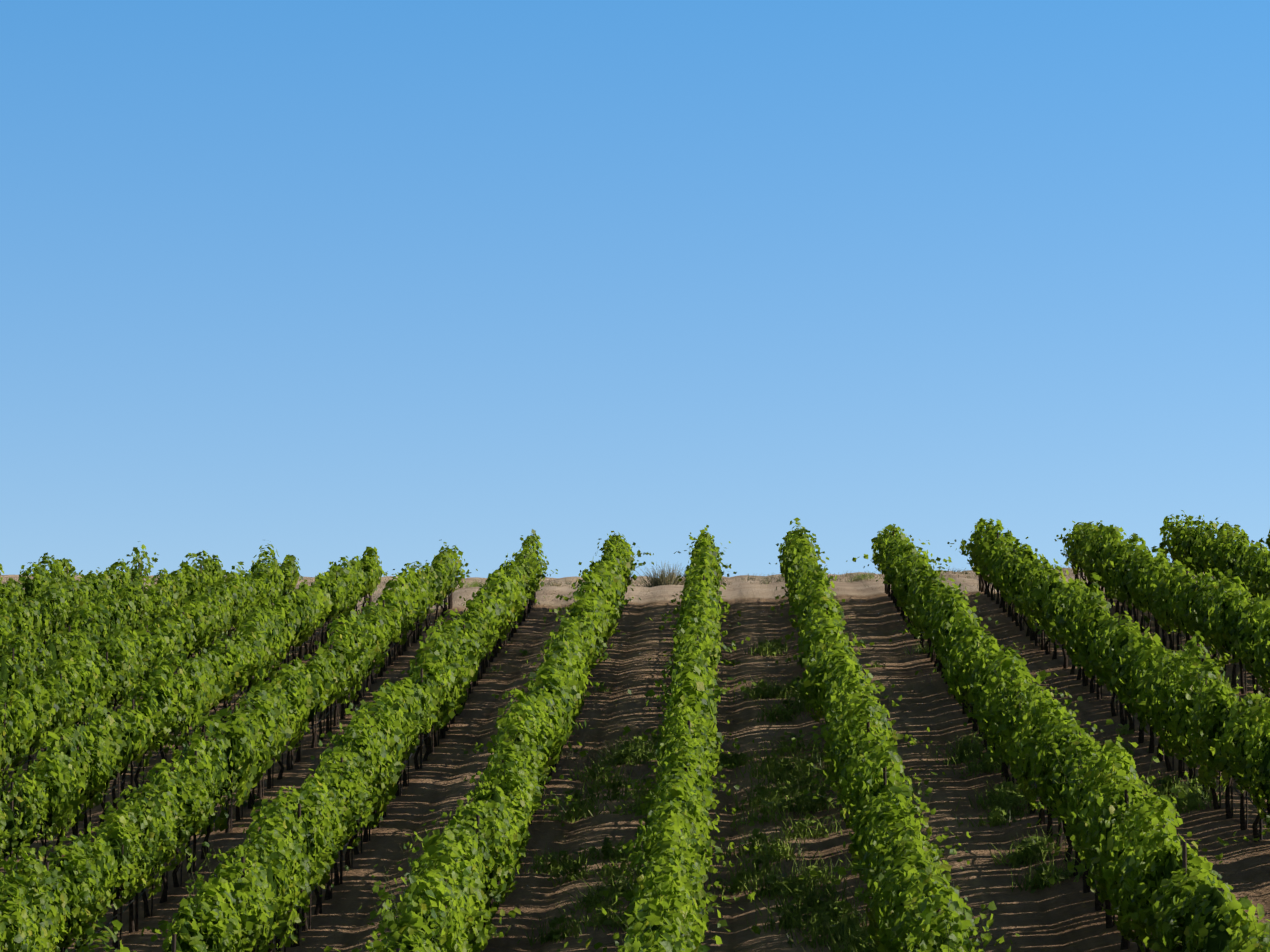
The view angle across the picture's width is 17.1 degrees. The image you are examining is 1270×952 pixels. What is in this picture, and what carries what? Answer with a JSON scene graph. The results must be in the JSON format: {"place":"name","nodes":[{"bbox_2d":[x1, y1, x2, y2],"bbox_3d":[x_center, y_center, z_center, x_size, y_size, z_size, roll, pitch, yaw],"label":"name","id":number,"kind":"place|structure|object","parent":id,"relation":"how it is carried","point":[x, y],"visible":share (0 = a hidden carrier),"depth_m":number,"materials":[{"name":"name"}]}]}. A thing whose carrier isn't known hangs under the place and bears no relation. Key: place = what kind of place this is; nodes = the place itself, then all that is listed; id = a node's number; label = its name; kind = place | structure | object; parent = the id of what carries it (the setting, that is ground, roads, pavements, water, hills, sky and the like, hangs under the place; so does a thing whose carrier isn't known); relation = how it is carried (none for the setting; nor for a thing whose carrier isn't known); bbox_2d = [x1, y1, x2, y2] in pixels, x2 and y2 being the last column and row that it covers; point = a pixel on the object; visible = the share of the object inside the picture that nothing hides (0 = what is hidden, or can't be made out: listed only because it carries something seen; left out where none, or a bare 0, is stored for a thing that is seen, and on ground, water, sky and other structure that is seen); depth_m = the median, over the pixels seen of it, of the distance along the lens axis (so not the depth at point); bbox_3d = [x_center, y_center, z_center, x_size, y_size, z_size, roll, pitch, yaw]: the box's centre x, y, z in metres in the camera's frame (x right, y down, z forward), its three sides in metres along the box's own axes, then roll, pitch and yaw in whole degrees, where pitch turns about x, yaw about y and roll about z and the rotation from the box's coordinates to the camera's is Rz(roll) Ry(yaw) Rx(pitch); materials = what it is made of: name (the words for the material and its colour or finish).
{"place":"outdoors","nodes":[
{"label":"outdoors","id":0,"kind":"place"},
{"bbox_2d":[0,568,1269,951],"bbox_3d":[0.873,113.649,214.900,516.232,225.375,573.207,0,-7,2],"label":"hillside ground","id":1,"kind":"structure","parent":0,"point":[1062,916],"depth_m":67.16,"materials":[{"name":"soil"}]},
{"bbox_2d":[0,561,1172,768],"bbox_3d":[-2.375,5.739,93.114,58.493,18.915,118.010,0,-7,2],"label":"dry weeds","id":2,"kind":"object","parent":1,"relation":"on","point":[662,579],"visible":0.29,"depth_m":127.30,"materials":[{"name":"beige plant"}]},
{"bbox_2d":[66,526,1174,606],"bbox_3d":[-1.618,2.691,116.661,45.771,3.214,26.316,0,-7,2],"label":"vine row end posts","id":3,"kind":"object","parent":1,"relation":"on","point":[980,585],"visible":0.02,"depth_m":111.53,"materials":[{"name":"brown wood"}]},
{"bbox_2d":[22,571,1244,951],"bbox_3d":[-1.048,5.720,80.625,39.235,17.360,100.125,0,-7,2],"label":"green weeds","id":4,"kind":"object","parent":1,"relation":"on","point":[826,915],"visible":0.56,"depth_m":58.02,"materials":[{"name":"green plant"}]},
{"bbox_2d":[0,510,1269,951],"bbox_3d":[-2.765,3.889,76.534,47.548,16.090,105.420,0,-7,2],"label":"vine foliage","id":5,"kind":"object","parent":1,"relation":"on","point":[834,678],"visible":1,"depth_m":62.73,"materials":[{"name":"green plant"}]},
{"bbox_2d":[1,531,1268,951],"bbox_3d":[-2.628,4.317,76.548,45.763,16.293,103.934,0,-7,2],"label":"vine stakes","id":6,"kind":"object","parent":1,"relation":"on","point":[503,761],"visible":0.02,"depth_m":70.22,"materials":[{"name":"brown wood"}]},
{"bbox_2d":[0,567,1269,951],"bbox_3d":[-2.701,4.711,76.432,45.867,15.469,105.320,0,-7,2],"label":"grapevine trunks","id":7,"kind":"object","parent":1,"relation":"on","point":[974,727],"visible":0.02,"depth_m":71.93,"materials":[{"name":"brown wood"}]},
{"bbox_2d":[0,641,1269,951],"bbox_3d":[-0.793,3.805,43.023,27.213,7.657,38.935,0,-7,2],"label":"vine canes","id":8,"kind":"object","parent":7,"relation":"attached to","point":[644,841],"visible":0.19,"depth_m":48.16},
{"bbox_2d":[4,573,1266,951],"bbox_3d":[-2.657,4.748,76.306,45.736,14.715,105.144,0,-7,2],"label":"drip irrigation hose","id":9,"kind":"object","parent":1,"relation":"on","point":[424,739],"visible":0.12,"depth_m":71.48,"materials":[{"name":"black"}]},
{"bbox_2d":[0,0,1269,577],"label":"sky","id":10,"kind":"structure","parent":0,"point":[322,281],"materials":[{"name":"blue"}]}
]}

